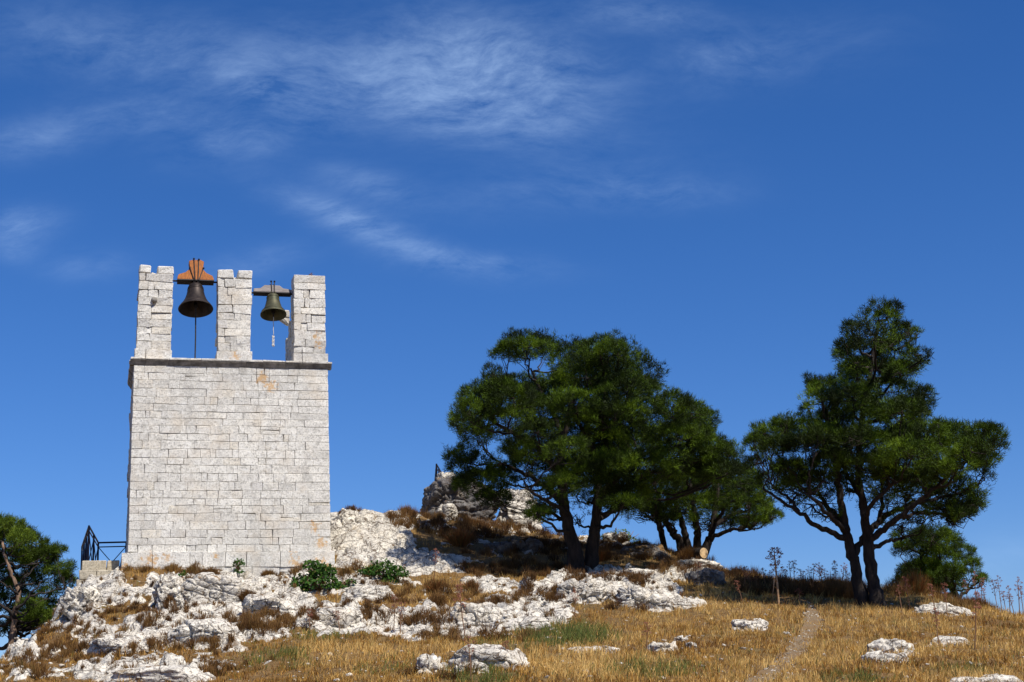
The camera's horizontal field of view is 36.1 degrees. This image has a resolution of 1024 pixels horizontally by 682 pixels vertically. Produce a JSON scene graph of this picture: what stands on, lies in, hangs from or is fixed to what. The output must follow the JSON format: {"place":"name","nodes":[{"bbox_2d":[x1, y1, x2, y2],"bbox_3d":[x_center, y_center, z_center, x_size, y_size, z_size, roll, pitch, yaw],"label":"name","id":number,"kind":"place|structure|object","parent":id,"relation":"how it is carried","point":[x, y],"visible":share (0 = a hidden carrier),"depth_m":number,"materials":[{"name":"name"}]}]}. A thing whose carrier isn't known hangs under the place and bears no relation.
{"place":"outdoors","nodes":[
{"label":"outdoors","id":0,"kind":"place"},
{"bbox_2d":[500,640,509,649],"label":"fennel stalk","id":1,"kind":"object","parent":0,"point":[505,644],"visible":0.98,"depth_m":22.23,"materials":[{"name":"brown plant"}]},
{"bbox_2d":[0,509,1023,681],"bbox_3d":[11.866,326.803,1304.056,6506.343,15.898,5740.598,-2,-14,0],"label":"hill","id":2,"kind":"structure","parent":0,"point":[359,541],"depth_m":31.05,"materials":[{"name":"white stone"}]},
{"bbox_2d":[0,511,78,649],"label":"pine tree","id":3,"kind":"object","parent":2,"relation":"on","point":[35,613],"visible":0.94,"depth_m":37.11,"materials":[{"name":"green plant"}]},
{"bbox_2d":[59,585,102,619],"bbox_3d":[-8.905,5.464,32.408,0.884,0.854,0.809,-2,-14,0],"label":"rock","id":4,"kind":"object","parent":2,"relation":"on","point":[73,601],"visible":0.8,"depth_m":32.26,"materials":[{"name":"stone"}]},
{"bbox_2d":[76,560,119,585],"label":"terrace wall","id":5,"kind":"structure","parent":2,"relation":"on","point":[97,568],"depth_m":36.29,"materials":[{"name":"beige stone"}]},
{"bbox_2d":[80,525,125,569],"bbox_3d":[-10.041,5.463,38.895,1.102,1.272,4.058,2,-15,-17],"label":"iron railing","id":6,"kind":"object","parent":5,"relation":"on","point":[85,556],"visible":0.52,"depth_m":38.91,"materials":[{"name":"black metal"}]},
{"bbox_2d":[87,636,142,655],"bbox_3d":[-6.635,5.183,26.447,1.033,0.422,0.621,1,-14,-13],"label":"rock","id":7,"kind":"object","parent":2,"relation":"on","point":[106,644],"visible":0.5,"depth_m":26.28,"materials":[{"name":"stone"}]},
{"bbox_2d":[104,665,215,681],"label":"rock ledge","id":8,"kind":"object","parent":2,"relation":"on","point":[165,673],"visible":0.98,"depth_m":22.85,"materials":[{"name":"stone"}]},
{"bbox_2d":[152,572,184,610],"bbox_3d":[-6.926,5.089,31.672,0.655,0.859,0.585,1,-14,-14],"label":"boulder","id":9,"kind":"object","parent":2,"relation":"on","point":[164,586],"visible":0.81,"depth_m":31.51,"materials":[{"name":"stone"}]},
{"bbox_2d":[178,570,187,577],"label":"leafy plant","id":10,"kind":"object","parent":2,"relation":"on","point":[181,574],"visible":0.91,"depth_m":34.08,"materials":[{"name":"green plant"}]},
{"bbox_2d":[195,566,213,574],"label":"dry shrub","id":11,"kind":"object","parent":2,"relation":"on","point":[205,570],"visible":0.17,"depth_m":34.49,"materials":[{"name":"brown plant"}]},
{"bbox_2d":[164,617,247,647],"bbox_3d":[-5.291,5.115,27.261,1.472,0.625,0.883,-2,-14,0],"label":"rock slab","id":12,"kind":"object","parent":2,"relation":"on","point":[187,629],"visible":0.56,"depth_m":26.95,"materials":[{"name":"stone"}]},
{"bbox_2d":[181,572,260,603],"bbox_3d":[-6.095,5.357,33.127,1.810,0.933,1.275,-2,-14,0],"label":"rock slab","id":13,"kind":"object","parent":2,"relation":"on","point":[207,586],"visible":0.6,"depth_m":32.63,"materials":[{"name":"stone"}]},
{"bbox_2d":[120,265,334,576],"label":"bell tower","id":14,"kind":"structure","parent":2,"relation":"on","point":[228,461],"depth_m":37.22,"materials":[{"name":"stone"}]},
{"bbox_2d":[173,258,216,317],"bbox_3d":[-7.698,-1.342,38.203,1.070,1.442,0.836,2,-29,-15],"label":"bell","id":15,"kind":"object","parent":14,"relation":"hanging from","point":[195,277],"visible":0.99,"depth_m":38.17,"materials":[{"name":"black metal"}]},
{"bbox_2d":[194,311,195,357],"bbox_3d":[-7.603,-0.125,37.716,0.035,1.228,0.034,-2,-14,0],"label":"bell rope","id":16,"kind":"object","parent":15,"relation":"hanging from","point":[195,336],"visible":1,"depth_m":37.69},
{"bbox_2d":[251,280,291,320],"bbox_3d":[-5.876,-1.011,38.590,1.060,0.982,0.640,2,-29,-15],"label":"bell","id":17,"kind":"object","parent":14,"relation":"hanging from","point":[273,293],"visible":1,"depth_m":38.58,"materials":[{"name":"brown metal"}]},
{"bbox_2d":[272,317,274,346],"bbox_3d":[-5.819,-0.225,38.270,0.054,0.754,0.079,-15,-19,43],"label":"bell rope","id":18,"kind":"object","parent":17,"relation":"hanging from","point":[273,336],"visible":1,"depth_m":38.23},
{"bbox_2d":[231,558,245,572],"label":"leafy plant","id":19,"kind":"object","parent":2,"relation":"on","point":[237,565],"visible":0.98,"depth_m":36.23,"materials":[{"name":"green plant"}]},
{"bbox_2d":[235,587,260,601],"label":"dry shrub","id":20,"kind":"object","parent":2,"relation":"on","point":[241,596],"visible":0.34,"depth_m":32.28,"materials":[{"name":"brown plant"}]},
{"bbox_2d":[241,594,296,616],"bbox_3d":[-4.739,5.238,30.673,1.159,0.630,0.938,-2,-14,0],"label":"rock","id":21,"kind":"object","parent":2,"relation":"on","point":[252,602],"visible":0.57,"depth_m":30.35,"materials":[{"name":"stone"}]},
{"bbox_2d":[306,609,312,630],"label":"fennel stalk","id":22,"kind":"object","parent":2,"relation":"on","point":[309,615],"visible":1,"depth_m":28.52,"materials":[{"name":"brown plant"}]},
{"bbox_2d":[289,559,356,592],"bbox_3d":[-4.089,5.171,33.931,1.477,0.933,0.880,3,-15,-18],"label":"leafy bush","id":23,"kind":"object","parent":2,"relation":"on","point":[312,579],"visible":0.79,"depth_m":33.78,"materials":[{"name":"green plant"}]},
{"bbox_2d":[333,611,340,629],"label":"fennel stalk","id":24,"kind":"object","parent":2,"relation":"on","point":[337,619],"visible":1,"depth_m":28.77,"materials":[{"name":"brown plant"}]},
{"bbox_2d":[315,605,362,627],"bbox_3d":[-3.251,5.186,29.170,0.963,0.541,0.750,-2,-14,0],"label":"rock","id":25,"kind":"object","parent":2,"relation":"on","point":[349,615],"visible":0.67,"depth_m":28.91,"materials":[{"name":"stone"}]},
{"bbox_2d":[330,508,373,527],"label":"boulder","id":26,"kind":"object","parent":2,"relation":"on","point":[343,517],"visible":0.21,"depth_m":40.24,"materials":[{"name":"stone"}]},
{"bbox_2d":[349,585,395,601],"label":"rock","id":27,"kind":"object","parent":2,"relation":"on","point":[372,592],"visible":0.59,"depth_m":32.37,"materials":[{"name":"stone"}]},
{"bbox_2d":[357,558,410,582],"bbox_3d":[-2.919,5.190,35.334,1.197,0.610,0.678,-8,-15,21],"label":"leafy bush","id":28,"kind":"object","parent":2,"relation":"on","point":[395,571],"visible":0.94,"depth_m":35.22,"materials":[{"name":"green plant"}]},
{"bbox_2d":[381,539,405,549],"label":"rock outcrop","id":29,"kind":"object","parent":2,"relation":"on","point":[395,546],"visible":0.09,"depth_m":38.34,"materials":[{"name":"stone"}]},
{"bbox_2d":[390,594,397,632],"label":"fennel stalk","id":30,"kind":"object","parent":2,"relation":"on","point":[396,599],"visible":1,"depth_m":28.68,"materials":[{"name":"brown plant"}]},
{"bbox_2d":[397,602,405,633],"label":"fennel stalk","id":31,"kind":"object","parent":2,"relation":"on","point":[401,610],"visible":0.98,"depth_m":28.55,"materials":[{"name":"brown plant"}]},
{"bbox_2d":[416,653,443,676],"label":"rock","id":32,"kind":"object","parent":2,"relation":"on","point":[425,661],"visible":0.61,"depth_m":21.70,"materials":[{"name":"stone"}]},
{"bbox_2d":[433,548,439,578],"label":"fennel stalk","id":33,"kind":"object","parent":2,"relation":"on","point":[435,557],"visible":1,"depth_m":35.65,"materials":[{"name":"brown plant"}]},
{"bbox_2d":[423,578,451,592],"bbox_3d":[-1.615,5.207,33.612,0.762,0.417,0.782,-2,-14,0],"label":"dry shrub","id":34,"kind":"object","parent":2,"relation":"on","point":[434,584],"visible":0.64,"depth_m":33.48,"materials":[{"name":"brown plant"}]},
{"bbox_2d":[435,503,458,519],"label":"rock","id":35,"kind":"object","parent":2,"relation":"on","point":[447,508],"visible":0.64,"depth_m":43.21,"materials":[{"name":"stone"}]},
{"bbox_2d":[438,525,474,546],"bbox_3d":[-1.381,4.925,39.889,1.070,0.630,1.098,-2,-14,0],"label":"dry shrub","id":36,"kind":"object","parent":2,"relation":"on","point":[455,538],"visible":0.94,"depth_m":39.69,"materials":[{"name":"brown plant"}]},
{"bbox_2d":[453,582,466,635],"bbox_3d":[-0.875,4.603,26.504,0.213,1.055,0.202,-10,-16,28],"label":"fennel stalk","id":37,"kind":"object","parent":2,"relation":"on","point":[458,595],"visible":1,"depth_m":26.54,"materials":[{"name":"brown plant"}]},
{"bbox_2d":[419,476,501,524],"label":"boulder","id":38,"kind":"object","parent":2,"relation":"on","point":[438,493],"visible":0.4,"depth_m":44.42,"materials":[{"name":"grey stone"}]},
{"bbox_2d":[434,464,440,480],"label":"iron railing","id":39,"kind":"object","parent":38,"relation":"on","point":[438,469],"visible":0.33,"depth_m":46.28,"materials":[{"name":"black metal"}]},
{"bbox_2d":[435,472,453,480],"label":"boulder","id":40,"kind":"object","parent":38,"relation":"on","point":[441,475],"visible":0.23,"depth_m":45.28,"materials":[{"name":"stone"}]},
{"bbox_2d":[463,636,475,681],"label":"fennel stalk","id":41,"kind":"object","parent":2,"relation":"on","point":[469,652],"visible":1,"depth_m":20.94,"materials":[{"name":"brown plant"}]},
{"bbox_2d":[463,575,478,591],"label":"dry shrub","id":42,"kind":"object","parent":2,"relation":"on","point":[471,583],"visible":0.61,"depth_m":33.56,"materials":[{"name":"brown plant"}]},
{"bbox_2d":[454,659,488,673],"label":"rock","id":43,"kind":"object","parent":2,"relation":"on","point":[481,665],"visible":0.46,"depth_m":21.60,"materials":[{"name":"stone"}]},
{"bbox_2d":[450,601,503,626],"bbox_3d":[-0.616,5.223,28.991,1.074,0.818,0.796,-2,-14,0],"label":"rock ledge","id":44,"kind":"object","parent":2,"relation":"on","point":[480,614],"visible":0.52,"depth_m":28.75,"materials":[{"name":"stone"}]},
{"bbox_2d":[447,643,529,670],"bbox_3d":[-0.334,4.546,22.249,1.219,0.544,0.681,-2,-14,0],"label":"rock slab","id":45,"kind":"object","parent":2,"relation":"on","point":[488,653],"visible":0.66,"depth_m":22.07,"materials":[{"name":"stone"}]},
{"bbox_2d":[0,503,998,680],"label":"dry scrub","id":46,"kind":"object","parent":2,"relation":"on","point":[839,588],"visible":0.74,"depth_m":33.02,"materials":[{"name":"brown plant"}]},
{"bbox_2d":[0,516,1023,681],"bbox_3d":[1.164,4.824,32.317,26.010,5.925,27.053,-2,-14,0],"label":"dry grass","id":47,"kind":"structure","parent":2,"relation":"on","point":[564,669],"depth_m":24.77,"materials":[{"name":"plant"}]},
{"bbox_2d":[0,576,1023,681],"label":"loose stones","id":48,"kind":"object","parent":2,"relation":"on","point":[208,610],"visible":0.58,"depth_m":27.17,"materials":[{"name":"stone"}]},
{"bbox_2d":[484,538,543,554],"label":"rock","id":49,"kind":"object","parent":2,"relation":"on","point":[528,544],"visible":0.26,"depth_m":40.19,"materials":[{"name":"grey stone"}]},
{"bbox_2d":[496,489,541,529],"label":"boulder","id":50,"kind":"object","parent":2,"relation":"on","point":[518,504],"visible":0.33,"depth_m":44.91,"materials":[{"name":"stone"}]},
{"bbox_2d":[490,616,552,631],"bbox_3d":[0.206,5.093,27.888,1.252,0.456,0.554,-2,-14,0],"label":"rock ledge","id":51,"kind":"object","parent":2,"relation":"on","point":[524,621],"visible":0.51,"depth_m":27.73,"materials":[{"name":"stone"}]},
{"bbox_2d":[571,588,578,624],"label":"fennel stalk","id":52,"kind":"object","parent":2,"relation":"on","point":[575,602],"visible":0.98,"depth_m":28.45,"materials":[{"name":"brown plant"}]},
{"bbox_2d":[555,575,610,604],"bbox_3d":[1.449,5.221,32.085,1.104,0.849,0.933,-5,-14,12],"label":"rock outcrop","id":53,"kind":"object","parent":2,"relation":"on","point":[593,590],"visible":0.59,"depth_m":31.84,"materials":[{"name":"stone"}]},
{"bbox_2d":[567,646,619,653],"bbox_3d":[1.252,4.826,24.296,0.843,0.220,0.375,-2,-14,0],"label":"rock slab","id":54,"kind":"object","parent":2,"relation":"on","point":[611,649],"visible":0.24,"depth_m":24.18,"materials":[{"name":"stone"}]},
{"bbox_2d":[441,326,755,572],"bbox_3d":[2.027,2.503,38.832,7.712,6.612,6.613,-2,-14,0],"label":"pine tree","id":55,"kind":"object","parent":2,"relation":"on","point":[614,479],"visible":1,"depth_m":37.51,"materials":[{"name":"green plant"}]},
{"bbox_2d":[598,546,611,561],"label":"dry shrub","id":56,"kind":"object","parent":2,"relation":"on","point":[603,556],"visible":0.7,"depth_m":39.27,"materials":[{"name":"brown plant"}]},
{"bbox_2d":[603,532,628,541],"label":"rock","id":57,"kind":"object","parent":2,"relation":"on","point":[613,535],"visible":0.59,"depth_m":41.97,"materials":[{"name":"stone"}]},
{"bbox_2d":[600,527,638,542],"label":"green shrub","id":58,"kind":"object","parent":2,"relation":"on","point":[630,536],"visible":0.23,"depth_m":44.92,"materials":[{"name":"brown plant"}]},
{"bbox_2d":[626,568,656,574],"bbox_3d":[2.997,5.333,35.927,0.861,0.309,0.396,-2,-14,0],"label":"rock ledge","id":59,"kind":"object","parent":2,"relation":"on","point":[634,570],"visible":0.44,"depth_m":35.83,"materials":[{"name":"stone"}]},
{"bbox_2d":[615,585,670,609],"bbox_3d":[2.605,5.265,31.406,1.120,0.752,0.790,-2,-14,0],"label":"rock outcrop","id":60,"kind":"object","parent":2,"relation":"on","point":[657,599],"visible":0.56,"depth_m":31.15,"materials":[{"name":"stone"}]},
{"bbox_2d":[620,544,668,560],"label":"rock","id":61,"kind":"object","parent":2,"relation":"on","point":[657,549],"visible":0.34,"depth_m":39.97,"materials":[{"name":"grey stone"}]},
{"bbox_2d":[641,622,650,649],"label":"fennel stalk","id":62,"kind":"object","parent":2,"relation":"on","point":[646,623],"visible":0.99,"depth_m":24.66,"materials":[{"name":"brown plant"}]},
{"bbox_2d":[647,641,677,650],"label":"rock","id":63,"kind":"object","parent":2,"relation":"on","point":[671,646],"visible":0.46,"depth_m":24.65,"materials":[{"name":"stone"}]},
{"bbox_2d":[669,599,688,609],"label":"rock","id":64,"kind":"object","parent":2,"relation":"on","point":[676,604],"visible":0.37,"depth_m":31.42,"materials":[{"name":"stone"}]},
{"bbox_2d":[674,635,687,641],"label":"rock","id":65,"kind":"object","parent":2,"relation":"on","point":[681,637],"visible":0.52,"depth_m":25.99,"materials":[{"name":"stone"}]},
{"bbox_2d":[675,544,699,556],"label":"dry shrub","id":66,"kind":"object","parent":2,"relation":"on","point":[686,551],"visible":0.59,"depth_m":40.39,"materials":[{"name":"brown plant"}]},
{"bbox_2d":[674,547,707,558],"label":"sawn log","id":67,"kind":"object","parent":2,"relation":"on","point":[701,552],"visible":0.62,"depth_m":40.24,"materials":[{"name":"brown wood"}]},
{"bbox_2d":[686,642,696,647],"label":"rock","id":68,"kind":"object","parent":2,"relation":"on","point":[688,644],"visible":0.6,"depth_m":25.00,"materials":[{"name":"stone"}]},
{"bbox_2d":[676,559,721,568],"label":"rock","id":69,"kind":"object","parent":2,"relation":"on","point":[714,564],"visible":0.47,"depth_m":39.07,"materials":[{"name":"stone"}]},
{"bbox_2d":[619,453,786,554],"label":"pine tree","id":70,"kind":"object","parent":2,"relation":"on","point":[716,499],"visible":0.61,"depth_m":41.07,"materials":[{"name":"green plant"}]},
{"bbox_2d":[684,568,726,585],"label":"boulder","id":71,"kind":"object","parent":2,"relation":"on","point":[710,575],"visible":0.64,"depth_m":35.31,"materials":[{"name":"grey stone"}]},
{"bbox_2d":[731,618,768,631],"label":"rock","id":72,"kind":"object","parent":2,"relation":"on","point":[752,623],"visible":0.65,"depth_m":27.75,"materials":[{"name":"stone"}]},
{"bbox_2d":[765,547,786,603],"bbox_3d":[5.448,4.888,32.356,0.414,1.303,0.419,-2,-14,0],"label":"fennel stalk","id":73,"kind":"object","parent":2,"relation":"on","point":[775,570],"visible":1,"depth_m":32.37,"materials":[{"name":"brown plant"}]},
{"bbox_2d":[746,602,821,681],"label":"footpath","id":74,"kind":"structure","parent":2,"relation":"on","point":[813,619],"depth_m":25.46,"materials":[{"name":"beige soil"}]},
{"bbox_2d":[789,560,797,583],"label":"fennel stalk","id":75,"kind":"object","parent":2,"relation":"on","point":[793,563],"visible":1,"depth_m":34.41,"materials":[{"name":"brown plant"}]},
{"bbox_2d":[810,564,817,584],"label":"fennel stalk","id":76,"kind":"object","parent":2,"relation":"on","point":[814,566],"visible":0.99,"depth_m":35.07,"materials":[{"name":"brown plant"}]},
{"bbox_2d":[831,560,837,576],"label":"fennel stalk","id":77,"kind":"object","parent":2,"relation":"on","point":[834,561],"visible":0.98,"depth_m":35.20,"materials":[{"name":"brown plant"}]},
{"bbox_2d":[738,295,1012,607],"bbox_3d":[7.879,2.272,33.316,6.231,6.884,6.089,-2,-14,0],"label":"pine tree","id":78,"kind":"object","parent":2,"relation":"on","point":[905,438],"visible":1,"depth_m":32.39,"materials":[{"name":"green plant"}]},
{"bbox_2d":[861,650,908,662],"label":"rock","id":79,"kind":"object","parent":2,"relation":"on","point":[880,654],"visible":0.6,"depth_m":22.91,"materials":[{"name":"stone"}]},
{"bbox_2d":[867,638,915,655],"bbox_3d":[5.767,4.768,23.906,0.894,0.490,0.694,-6,-14,14],"label":"rock","id":80,"kind":"object","parent":2,"relation":"on","point":[884,644],"visible":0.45,"depth_m":23.75,"materials":[{"name":"stone"}]},
{"bbox_2d":[895,585,902,613],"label":"fennel stalk","id":81,"kind":"object","parent":2,"relation":"on","point":[899,597],"visible":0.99,"depth_m":31.19,"materials":[{"name":"brown plant"}]},
{"bbox_2d":[902,576,910,608],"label":"fennel stalk","id":82,"kind":"object","parent":2,"relation":"on","point":[906,584],"visible":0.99,"depth_m":32.15,"materials":[{"name":"brown plant"}]},
{"bbox_2d":[896,568,931,594],"bbox_3d":[8.974,5.357,35.137,0.956,0.731,0.957,-2,-14,0],"label":"dry shrub","id":83,"kind":"object","parent":2,"relation":"on","point":[914,581],"visible":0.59,"depth_m":34.93,"materials":[{"name":"brown plant"}]},
{"bbox_2d":[927,584,935,615],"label":"fennel stalk","id":84,"kind":"object","parent":2,"relation":"on","point":[931,590],"visible":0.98,"depth_m":31.09,"materials":[{"name":"brown plant"}]},
{"bbox_2d":[932,608,939,645],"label":"fennel stalk","id":85,"kind":"object","parent":2,"relation":"on","point":[936,619],"visible":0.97,"depth_m":25.01,"materials":[{"name":"brown plant"}]},
{"bbox_2d":[887,521,991,599],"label":"pine tree","id":86,"kind":"object","parent":2,"relation":"on","point":[927,542],"visible":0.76,"depth_m":41.29,"materials":[{"name":"green plant"}]},
{"bbox_2d":[914,601,974,615],"bbox_3d":[8.877,5.605,32.024,1.713,0.573,0.591,1,-14,-10],"label":"rock ledge","id":87,"kind":"object","parent":2,"relation":"on","point":[940,606],"visible":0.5,"depth_m":31.83,"materials":[{"name":"stone"}]},
{"bbox_2d":[942,582,947,615],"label":"fennel stalk","id":88,"kind":"object","parent":2,"relation":"on","point":[945,595],"visible":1,"depth_m":30.98,"materials":[{"name":"brown plant"}]},
{"bbox_2d":[927,635,967,646],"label":"rock","id":89,"kind":"object","parent":2,"relation":"on","point":[952,638],"visible":0.34,"depth_m":25.52,"materials":[{"name":"stone"}]},
{"bbox_2d":[971,590,981,649],"bbox_3d":[7.271,4.410,24.605,0.176,1.003,0.184,4,-6,4],"label":"fennel stalk","id":90,"kind":"object","parent":2,"relation":"on","point":[977,603],"visible":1,"depth_m":24.59,"materials":[{"name":"brown plant"}]},
{"bbox_2d":[977,578,985,600],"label":"fennel stalk","id":91,"kind":"object","parent":2,"relation":"on","point":[981,586],"visible":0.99,"depth_m":34.84,"materials":[{"name":"brown plant"}]},
{"bbox_2d":[950,673,1022,681],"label":"rock","id":92,"kind":"object","parent":2,"relation":"on","point":[1005,678],"visible":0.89,"depth_m":20.16,"materials":[{"name":"stone"}]},
{"bbox_2d":[989,579,997,608],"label":"fennel stalk","id":93,"kind":"object","parent":2,"relation":"on","point":[994,591],"visible":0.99,"depth_m":35.30,"materials":[{"name":"brown plant"}]},
{"bbox_2d":[995,576,1001,607],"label":"fennel stalk","id":94,"kind":"object","parent":2,"relation":"on","point":[998,585],"visible":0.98,"depth_m":35.24,"materials":[{"name":"brown plant"}]},
{"bbox_2d":[999,591,1007,610],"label":"fennel stalk","id":95,"kind":"object","parent":2,"relation":"on","point":[1003,596],"visible":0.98,"depth_m":35.21,"materials":[{"name":"brown plant"}]},
{"bbox_2d":[1006,586,1011,613],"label":"fennel stalk","id":96,"kind":"object","parent":2,"relation":"on","point":[1009,597],"visible":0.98,"depth_m":33.83,"materials":[{"name":"brown plant"}]},
{"bbox_2d":[1014,576,1022,611],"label":"fennel stalk","id":97,"kind":"object","parent":2,"relation":"on","point":[1017,581],"visible":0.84,"depth_m":33.52,"materials":[{"name":"brown plant"}]},
{"bbox_2d":[1016,585,1023,614],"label":"fennel stalk","id":98,"kind":"object","parent":2,"relation":"on","point":[1019,589],"visible":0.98,"depth_m":32.98,"materials":[{"name":"brown plant"}]},
{"bbox_2d":[0,0,1023,657],"label":"sky","id":99,"kind":"structure","parent":0,"point":[720,185],"materials":[{"name":"blue"}]}
]}

